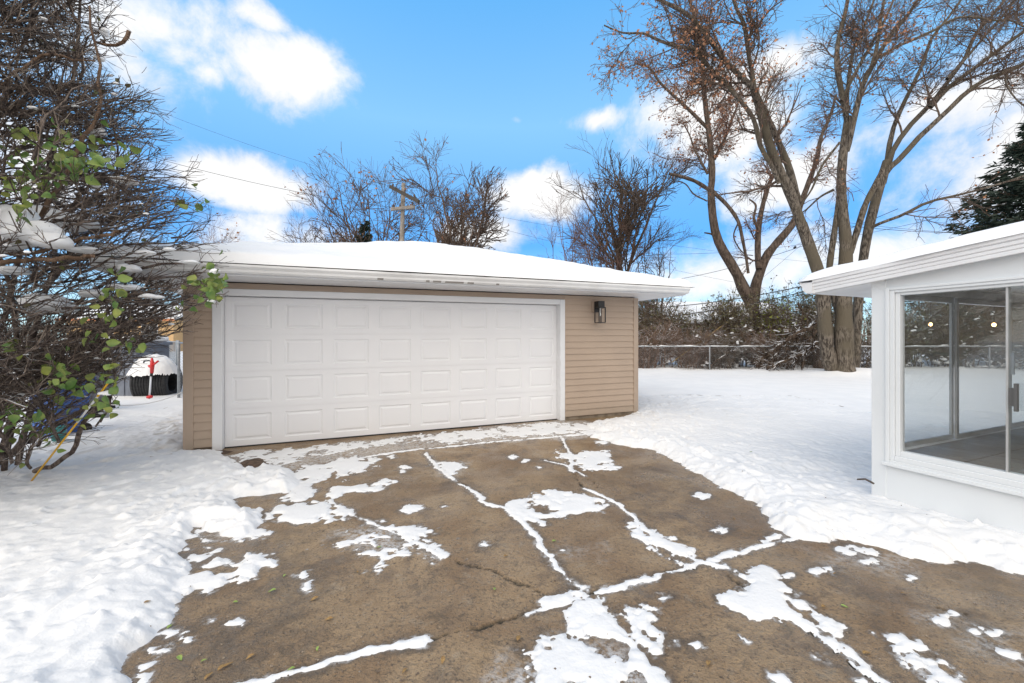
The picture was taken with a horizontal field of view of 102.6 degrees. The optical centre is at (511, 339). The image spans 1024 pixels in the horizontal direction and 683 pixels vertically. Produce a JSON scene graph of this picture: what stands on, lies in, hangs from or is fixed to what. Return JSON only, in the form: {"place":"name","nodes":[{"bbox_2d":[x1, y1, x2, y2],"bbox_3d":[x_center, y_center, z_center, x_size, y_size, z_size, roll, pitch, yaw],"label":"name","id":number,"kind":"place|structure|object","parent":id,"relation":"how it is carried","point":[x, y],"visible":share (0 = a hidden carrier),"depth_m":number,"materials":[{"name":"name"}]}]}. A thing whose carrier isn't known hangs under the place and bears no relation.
{"place":"outdoors","nodes":[
{"label":"outdoors","id":0,"kind":"place"},
{"bbox_2d":[50,425,66,441],"bbox_3d":[-6.201,1.285,5.600,0.190,0.190,0.187,0,0,0],"label":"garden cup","id":1,"kind":"object","parent":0,"point":[58,430],"visible":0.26,"depth_m":5.57,"materials":[{"name":"teal plastic"}]},
{"bbox_2d":[0,341,1023,682],"bbox_3d":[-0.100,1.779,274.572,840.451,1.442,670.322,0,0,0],"label":"snow","id":2,"kind":"structure","parent":0,"point":[94,537],"depth_m":3.43,"materials":[{"name":"white snow"}]},
{"bbox_2d":[29,377,95,436],"bbox_3d":[-6.850,1.045,6.234,0.480,0.910,0.649,0,0,0],"label":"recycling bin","id":3,"kind":"object","parent":2,"relation":"on","point":[72,420],"visible":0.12,"depth_m":6.21,"materials":[{"name":"blue plastic"}]},
{"bbox_2d":[31,384,107,480],"bbox_3d":[-4.394,0.941,4.052,1.059,1.090,0.019,0,0,11],"label":"driveway stake","id":4,"kind":"object","parent":2,"relation":"in","point":[64,438],"visible":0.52,"depth_m":4.05,"materials":[{"name":"orange"}]},
{"bbox_2d":[88,406,103,417],"bbox_3d":[-7.711,1.340,7.600,0.340,0.280,0.340,0,0,0],"label":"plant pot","id":5,"kind":"object","parent":2,"relation":"on","point":[96,412],"visible":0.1,"depth_m":7.52,"materials":[{"name":"black"}]},
{"bbox_2d":[89,364,115,407],"bbox_3d":[-8.450,1.000,8.234,0.560,1.000,0.649,0,0,0],"label":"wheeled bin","id":6,"kind":"object","parent":2,"relation":"on","point":[98,389],"depth_m":8.18,"materials":[{"name":"grey plastic"}]},
{"bbox_2d":[0,0,230,475],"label":"shrub","id":7,"kind":"object","parent":2,"relation":"on","point":[65,371],"visible":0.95,"depth_m":3.87,"materials":[{"name":"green plant"}]},
{"bbox_2d":[0,3,219,413],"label":"snow clumps","id":8,"kind":"object","parent":7,"relation":"on","point":[51,231],"visible":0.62,"depth_m":3.83,"materials":[{"name":"white snow"}]},
{"bbox_2d":[59,305,182,351],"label":"neighbour house","id":9,"kind":"structure","parent":2,"relation":"on","point":[176,336],"depth_m":46.15,"materials":[{"name":"orange brick"}]},
{"bbox_2d":[78,342,172,395],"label":"storage shed","id":10,"kind":"structure","parent":2,"relation":"on","point":[123,387],"depth_m":10.30,"materials":[{"name":"grey plastic"}]},
{"bbox_2d":[108,337,168,341],"bbox_3d":[-10.225,-0.021,10.780,1.590,0.158,1.040,0,0,0],"label":"snow layer","id":11,"kind":"object","parent":10,"relation":"on","point":[166,339],"visible":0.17,"depth_m":11.06,"materials":[{"name":"white snow"}]},
{"bbox_2d":[129,375,148,395],"bbox_3d":[-9.381,1.096,10.600,0.400,0.940,0.940,0,0,-14],"label":"tyre","id":12,"kind":"object","parent":2,"relation":"on","point":[138,385],"visible":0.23,"depth_m":10.18,"materials":[{"name":"black rubber"}]},
{"bbox_2d":[126,354,180,376],"bbox_3d":[-9.211,0.659,10.550,1.120,0.590,1.000,0,0,0],"label":"snow mound","id":13,"kind":"object","parent":12,"relation":"on","point":[165,365],"visible":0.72,"depth_m":10.30,"materials":[{"name":"white snow"}]},
{"bbox_2d":[143,358,158,398],"bbox_3d":[-8.615,0.937,9.793,0.420,1.002,0.106,0,0,3],"label":"snow brush","id":14,"kind":"object","parent":2,"relation":"on","point":[151,366],"visible":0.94,"depth_m":9.78,"materials":[{"name":"red plastic"}]},
{"bbox_2d":[147,369,182,395],"bbox_3d":[-9.040,1.106,10.700,0.400,0.940,0.940,0,0,-14],"label":"tyre","id":15,"kind":"object","parent":2,"relation":"on","point":[162,384],"visible":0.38,"depth_m":10.35,"materials":[{"name":"black rubber"}]},
{"bbox_2d":[167,340,182,397],"bbox_3d":[-11.548,0.810,13.956,0.756,1.580,16.324,0,0,-45],"label":"chain link fence","id":16,"kind":"object","parent":2,"relation":"on","point":[175,356],"visible":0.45,"depth_m":9.89,"materials":[{"name":"metal"}]},
{"bbox_2d":[111,391,182,405],"bbox_3d":[-7.841,1.289,8.900,0.020,0.194,1.448,0,0,14],"label":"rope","id":17,"kind":"object","parent":16,"relation":"attached to","point":[148,403],"visible":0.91,"depth_m":8.84,"materials":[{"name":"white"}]},
{"bbox_2d":[167,208,241,308],"bbox_3d":[-17.209,-3.101,23.923,3.955,9.403,4.509,0,0,0],"label":"bare tree","id":18,"kind":"object","parent":2,"relation":"on","point":[227,229],"visible":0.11,"depth_m":24.22,"materials":[{"name":"brown plant"}]},
{"bbox_2d":[267,200,346,242],"bbox_3d":[-11.072,-3.291,24.978,5.736,9.827,5.850,0,0,41],"label":"bare tree","id":19,"kind":"object","parent":2,"relation":"on","point":[298,228],"visible":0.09,"depth_m":24.00,"materials":[{"name":"brown plant"}]},
{"bbox_2d":[354,220,371,242],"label":"young spruce","id":20,"kind":"object","parent":2,"relation":"on","point":[365,226],"visible":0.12,"depth_m":23.89,"materials":[{"name":"green plant"}]},
{"bbox_2d":[284,142,454,242],"bbox_3d":[-8.924,-5.233,26.863,11.470,13.671,9.118,0,0,24],"label":"bare tree","id":21,"kind":"object","parent":2,"relation":"on","point":[378,233],"visible":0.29,"depth_m":25.29,"materials":[{"name":"brown plant"}]},
{"bbox_2d":[88,256,690,449],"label":"garage","id":22,"kind":"structure","parent":2,"relation":"on","point":[276,354],"depth_m":6.47,"materials":[{"name":"beige plastic"}]},
{"bbox_2d":[75,241,693,287],"bbox_3d":[-2.190,-1.637,9.930,8.998,1.441,8.271,0,0,-23],"label":"snow cap","id":23,"kind":"object","parent":22,"relation":"on","point":[420,256],"visible":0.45,"depth_m":6.33,"materials":[{"name":"white snow"}]},
{"bbox_2d":[225,296,556,447],"bbox_3d":[-1.573,0.429,6.699,5.225,2.150,0.050,0,0,-23],"label":"garage door","id":24,"kind":"structure","parent":22,"relation":"in","point":[297,369],"depth_m":6.47,"materials":[{"name":"white metal"}]},
{"bbox_2d":[592,301,605,322],"bbox_3d":[1.648,-0.525,7.788,0.177,0.419,0.209,0,0,-23],"label":"wall lantern","id":25,"kind":"object","parent":22,"relation":"attached to","point":[597,306],"depth_m":7.75,"materials":[{"name":"black plastic"}]},
{"bbox_2d":[389,183,419,240],"bbox_3d":[-5.238,-3.343,21.266,2.614,10.093,1.011,0,0,41],"label":"utility pole","id":26,"kind":"object","parent":2,"relation":"on","point":[404,194],"visible":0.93,"depth_m":21.77,"materials":[{"name":"brown wood"}]},
{"bbox_2d":[61,70,399,188],"bbox_3d":[-12.941,-9.775,18.499,15.989,3.468,0.009,0,0,-26],"label":"power line","id":27,"kind":"object","parent":26,"relation":"attached to","point":[260,148],"visible":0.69,"depth_m":19.20,"materials":[{"name":"black metal"}]},
{"bbox_2d":[114,146,385,206],"bbox_3d":[-13.714,-8.230,18.999,16.634,2.423,0.018,0,0,-21],"label":"power line","id":28,"kind":"object","parent":26,"relation":"attached to","point":[262,184],"visible":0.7,"depth_m":19.76,"materials":[{"name":"black metal"}]},
{"bbox_2d":[414,205,798,293],"bbox_3d":[8.717,-5.117,25.849,29.189,4.042,0.011,0,0,-17],"label":"power line","id":29,"kind":"object","parent":26,"relation":"attached to","point":[579,248],"visible":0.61,"depth_m":23.91,"materials":[{"name":"black metal"}]},
{"bbox_2d":[424,202,837,264],"bbox_3d":[11.802,-5.998,25.099,34.352,1.669,0.011,0,0,-17],"label":"power line","id":30,"kind":"object","parent":26,"relation":"attached to","point":[584,231],"visible":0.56,"depth_m":22.17,"materials":[{"name":"black metal"}]},
{"bbox_2d":[379,129,509,249],"bbox_3d":[-3.442,-4.863,23.865,6.691,12.928,8.056,0,0,0],"label":"bare tree","id":31,"kind":"object","parent":2,"relation":"on","point":[450,238],"visible":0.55,"depth_m":23.21,"materials":[{"name":"brown plant"}]},
{"bbox_2d":[7,297,940,349],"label":"woods","id":32,"kind":"object","parent":2,"relation":"on","point":[863,326],"visible":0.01,"depth_m":53.70,"materials":[{"name":"brown plant"}]},
{"bbox_2d":[523,186,623,266],"bbox_3d":[2.956,-3.214,21.816,5.528,9.629,5.217,0,0,0],"label":"tree","id":33,"kind":"object","parent":2,"relation":"on","point":[576,228],"visible":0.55,"depth_m":20.75,"materials":[{"name":"brown plant"}]},
{"bbox_2d":[563,189,678,310],"bbox_3d":[6.068,-3.064,22.470,7.035,9.330,4.064,0,0,-18],"label":"tree","id":34,"kind":"object","parent":2,"relation":"on","point":[606,256],"visible":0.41,"depth_m":21.86,"materials":[{"name":"brown plant"}]},
{"bbox_2d":[547,129,703,271],"bbox_3d":[6.352,-5.169,22.520,8.892,13.540,7.926,0,0,0],"label":"bare tree","id":35,"kind":"object","parent":2,"relation":"on","point":[636,201],"visible":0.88,"depth_m":22.07,"materials":[{"name":"brown plant"}]},
{"bbox_2d":[593,200,705,323],"bbox_3d":[7.481,-3.071,23.350,5.649,9.343,4.643,0,0,0],"label":"tree","id":36,"kind":"object","parent":2,"relation":"on","point":[661,263],"visible":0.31,"depth_m":22.79,"materials":[{"name":"brown plant"}]},
{"bbox_2d":[638,318,691,368],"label":"overgrown shrub","id":37,"kind":"object","parent":2,"relation":"on","point":[647,359],"visible":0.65,"depth_m":18.91,"materials":[{"name":"plant"}]},
{"bbox_2d":[646,308,995,368],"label":"snow tufts","id":38,"kind":"object","parent":37,"relation":"on","point":[935,361],"visible":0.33,"depth_m":19.40,"materials":[{"name":"white snow"}]},
{"bbox_2d":[638,298,694,365],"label":"overgrown shrub","id":39,"kind":"object","parent":2,"relation":"on","point":[644,315],"visible":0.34,"depth_m":20.95,"materials":[{"name":"brown plant"}]},
{"bbox_2d":[648,318,727,369],"bbox_3d":[8.213,0.304,19.280,3.330,2.680,2.933,0,0,40],"label":"overgrown shrub","id":40,"kind":"object","parent":2,"relation":"on","point":[685,359],"visible":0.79,"depth_m":19.21,"materials":[{"name":"red plant"}]},
{"bbox_2d":[661,297,737,364],"bbox_3d":[9.792,-0.436,21.655,4.243,4.098,2.998,0,0,0],"label":"overgrown shrub","id":41,"kind":"object","parent":2,"relation":"on","point":[705,324],"visible":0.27,"depth_m":21.40,"materials":[{"name":"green plant"}]},
{"bbox_2d":[639,302,791,356],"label":"neighbour house","id":42,"kind":"structure","parent":2,"relation":"on","point":[699,306],"depth_m":31.32,"materials":[{"name":"white brick"}]},
{"bbox_2d":[686,323,758,368],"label":"overgrown shrub","id":43,"kind":"object","parent":2,"relation":"on","point":[718,354],"visible":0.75,"depth_m":19.14,"materials":[{"name":"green plant"}]},
{"bbox_2d":[700,344,744,369],"bbox_3d":[9.522,1.015,18.699,1.409,1.750,2.113,0,0,-41],"label":"fallen limb","id":44,"kind":"object","parent":2,"relation":"on","point":[730,351],"visible":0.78,"depth_m":18.68,"materials":[{"name":"brown plant"}]},
{"bbox_2d":[701,282,763,366],"bbox_3d":[11.192,-0.554,20.515,3.128,4.409,2.725,0,0,0],"label":"overgrown shrub","id":45,"kind":"object","parent":2,"relation":"on","point":[737,315],"visible":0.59,"depth_m":20.28,"materials":[{"name":"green plant"}]},
{"bbox_2d":[619,0,860,364],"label":"broken tree","id":46,"kind":"object","parent":2,"relation":"on","point":[744,288],"visible":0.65,"depth_m":21.57,"materials":[{"name":"brown plant"}]},
{"bbox_2d":[733,324,802,367],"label":"overgrown shrub","id":47,"kind":"object","parent":2,"relation":"on","point":[762,340],"visible":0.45,"depth_m":19.25,"materials":[{"name":"red plant"}]},
{"bbox_2d":[738,290,806,360],"bbox_3d":[13.226,-0.505,20.930,2.811,4.377,2.542,0,0,-34],"label":"overgrown shrub","id":48,"kind":"object","parent":2,"relation":"on","point":[764,319],"visible":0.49,"depth_m":20.74,"materials":[{"name":"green plant"}]},
{"bbox_2d":[749,306,817,369],"bbox_3d":[12.160,0.132,18.277,3.448,3.137,1.960,0,0,18],"label":"fallen limb","id":49,"kind":"object","parent":2,"relation":"on","point":[796,333],"visible":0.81,"depth_m":18.08,"materials":[{"name":"brown plant"}]},
{"bbox_2d":[752,274,816,364],"bbox_3d":[14.614,-0.957,21.689,4.305,5.226,3.165,0,0,15],"label":"overgrown shrub","id":50,"kind":"object","parent":2,"relation":"on","point":[798,309],"visible":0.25,"depth_m":21.25,"materials":[{"name":"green plant"}]},
{"bbox_2d":[756,340,820,370],"bbox_3d":[11.872,0.923,17.193,3.057,2.000,2.081,0,0,0],"label":"fallen limb","id":51,"kind":"object","parent":2,"relation":"on","point":[805,353],"visible":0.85,"depth_m":17.42,"materials":[{"name":"brown plant"}]},
{"bbox_2d":[777,329,818,369],"bbox_3d":[12.799,0.631,18.476,2.400,2.223,1.960,0,0,0],"label":"fallen limb","id":52,"kind":"object","parent":2,"relation":"on","point":[809,338],"visible":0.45,"depth_m":18.52,"materials":[{"name":"brown plant"}]},
{"bbox_2d":[587,0,1023,371],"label":"maple tree","id":53,"kind":"object","parent":2,"relation":"on","point":[840,349],"visible":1,"depth_m":15.77,"materials":[{"name":"brown plant"}]},
{"bbox_2d":[780,302,834,367],"bbox_3d":[13.287,0.161,18.557,2.417,3.790,1.551,0,0,32],"label":"fallen limb","id":54,"kind":"object","parent":2,"relation":"on","point":[800,327],"visible":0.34,"depth_m":18.83,"materials":[{"name":"brown plant"}]},
{"bbox_2d":[786,279,834,363],"bbox_3d":[16.300,-0.807,21.824,4.770,4.915,2.859,0,0,0],"label":"overgrown shrub","id":55,"kind":"object","parent":2,"relation":"on","point":[832,312],"visible":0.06,"depth_m":21.57,"materials":[{"name":"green plant"}]},
{"bbox_2d":[786,323,834,366],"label":"overgrown shrub","id":56,"kind":"object","parent":2,"relation":"on","point":[810,357],"visible":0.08,"depth_m":19.26,"materials":[{"name":"brown plant"}]},
{"bbox_2d":[638,345,995,369],"bbox_3d":[17.250,0.925,18.400,33.560,1.350,0.060,0,0,0],"label":"chain link fence","id":57,"kind":"object","parent":2,"relation":"on","point":[988,356],"visible":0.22,"depth_m":18.39,"materials":[{"name":"metal"}]},
{"bbox_2d":[641,345,995,345],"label":"snow line","id":58,"kind":"object","parent":57,"relation":"on","point":[791,345],"visible":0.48,"depth_m":18.39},
{"bbox_2d":[813,349,823,368],"bbox_3d":[13.953,1.011,18.700,0.440,1.193,0.440,0,0,0],"label":"tree stump","id":59,"kind":"object","parent":2,"relation":"on","point":[816,364],"visible":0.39,"depth_m":18.57,"materials":[{"name":"brown plant"}]},
{"bbox_2d":[857,478,874,483],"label":"twig","id":60,"kind":"object","parent":2,"relation":"on","point":[866,480],"visible":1,"depth_m":3.65,"materials":[{"name":"wood"}]},
{"bbox_2d":[833,328,908,367],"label":"overgrown shrub","id":61,"kind":"object","parent":2,"relation":"on","point":[868,359],"visible":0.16,"depth_m":19.63,"materials":[{"name":"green plant"}]},
{"bbox_2d":[853,297,963,366],"bbox_3d":[19.212,-0.608,20.280,4.348,4.820,2.954,0,0,-16],"label":"overgrown shrub","id":62,"kind":"object","parent":2,"relation":"on","point":[917,336],"visible":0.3,"depth_m":19.77,"materials":[{"name":"brown plant"}]},
{"bbox_2d":[800,233,1023,533],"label":"sunroom","id":63,"kind":"structure","parent":2,"relation":"on","point":[969,476],"depth_m":3.58,"materials":[{"name":"white paint"}]},
{"bbox_2d":[798,221,1023,282],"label":"snow cap","id":64,"kind":"object","parent":63,"relation":"on","point":[990,234],"visible":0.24,"depth_m":3.34,"materials":[{"name":"white snow"}]},
{"bbox_2d":[905,295,953,446],"bbox_3d":[3.993,0.297,4.014,1.280,1.455,0.020,0,0,-23],"label":"sliding door","id":65,"kind":"structure","parent":63,"relation":"in","point":[907,297],"depth_m":4.24,"materials":[{"name":"grey metal"}]},
{"bbox_2d":[881,275,1023,496],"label":"window","id":66,"kind":"structure","parent":63,"relation":"in","point":[1006,481],"depth_m":3.40,"materials":[{"name":"white plastic"}]},
{"bbox_2d":[954,298,1014,438],"bbox_3d":[5.181,0.297,4.477,1.270,1.455,0.045,0,0,-23],"label":"sliding door","id":67,"kind":"structure","parent":63,"relation":"in","point":[999,417],"depth_m":4.59,"materials":[{"name":"grey metal"}]},
{"bbox_2d":[1012,303,1023,426],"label":"sliding door","id":68,"kind":"structure","parent":63,"relation":"in","point":[1017,308],"depth_m":4.86,"materials":[{"name":"grey metal"}]},
{"bbox_2d":[906,301,995,366],"bbox_3d":[21.832,-0.807,20.246,5.574,4.866,3.079,0,0,0],"label":"overgrown shrub","id":69,"kind":"object","parent":2,"relation":"on","point":[943,333],"visible":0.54,"depth_m":20.08,"materials":[{"name":"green plant"}]},
{"bbox_2d":[905,123,1023,367],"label":"spruce tree","id":70,"kind":"object","parent":2,"relation":"on","point":[1010,193],"visible":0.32,"depth_m":21.10,"materials":[{"name":"green plant"}]},
{"bbox_2d":[970,305,995,365],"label":"overgrown shrub","id":71,"kind":"object","parent":2,"relation":"on","point":[994,330],"visible":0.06,"depth_m":20.77,"materials":[{"name":"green plant"}]},
{"bbox_2d":[0,0,1023,436],"label":"sky","id":72,"kind":"structure","parent":0,"point":[507,83],"materials":[{"name":"blue"}]},
{"bbox_2d":[120,397,1023,682],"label":"driveway","id":73,"kind":"structure","parent":0,"point":[650,489],"depth_m":2.50,"materials":[{"name":"concrete"}]},
{"bbox_2d":[217,450,268,467],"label":"soil","id":74,"kind":"structure","parent":73,"relation":"on","point":[255,462],"depth_m":4.97,"materials":[{"name":"brown soil"}]},
{"bbox_2d":[149,468,1011,682],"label":"grit","id":75,"kind":"object","parent":73,"relation":"on","point":[377,671],"visible":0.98,"depth_m":2.13,"materials":[{"name":"gravel"}]},
{"bbox_2d":[653,286,800,307],"bbox_3d":[10.249,-2.378,22.497,12.234,1.090,0.040,0,0,35],"label":"power line","id":76,"kind":"object","parent":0,"point":[740,298],"visible":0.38,"depth_m":21.18,"materials":[{"name":"black metal"}]},
{"bbox_2d":[680,291,803,315],"bbox_3d":[10.196,-1.950,22.497,12.808,1.650,0.036,0,0,33],"label":"power line","id":77,"kind":"object","parent":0,"point":[757,302],"visible":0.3,"depth_m":20.71,"materials":[{"name":"black metal"}]},
{"bbox_2d":[681,209,896,278],"bbox_3d":[12.032,-4.630,22.498,13.350,2.261,0.022,0,0,42],"label":"power line","id":78,"kind":"object","parent":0,"point":[782,252],"visible":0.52,"depth_m":21.04,"materials":[{"name":"black metal"}]},
{"bbox_2d":[645,218,934,253],"bbox_3d":[13.505,-5.237,21.999,13.697,0.799,0.014,0,0,26],"label":"power line","id":79,"kind":"object","parent":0,"point":[815,242],"visible":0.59,"depth_m":21.00,"materials":[{"name":"black metal"}]},
{"bbox_2d":[853,226,947,232],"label":"power line","id":80,"kind":"object","parent":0,"point":[914,231],"visible":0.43,"depth_m":23.99,"materials":[{"name":"black metal"}]}
]}

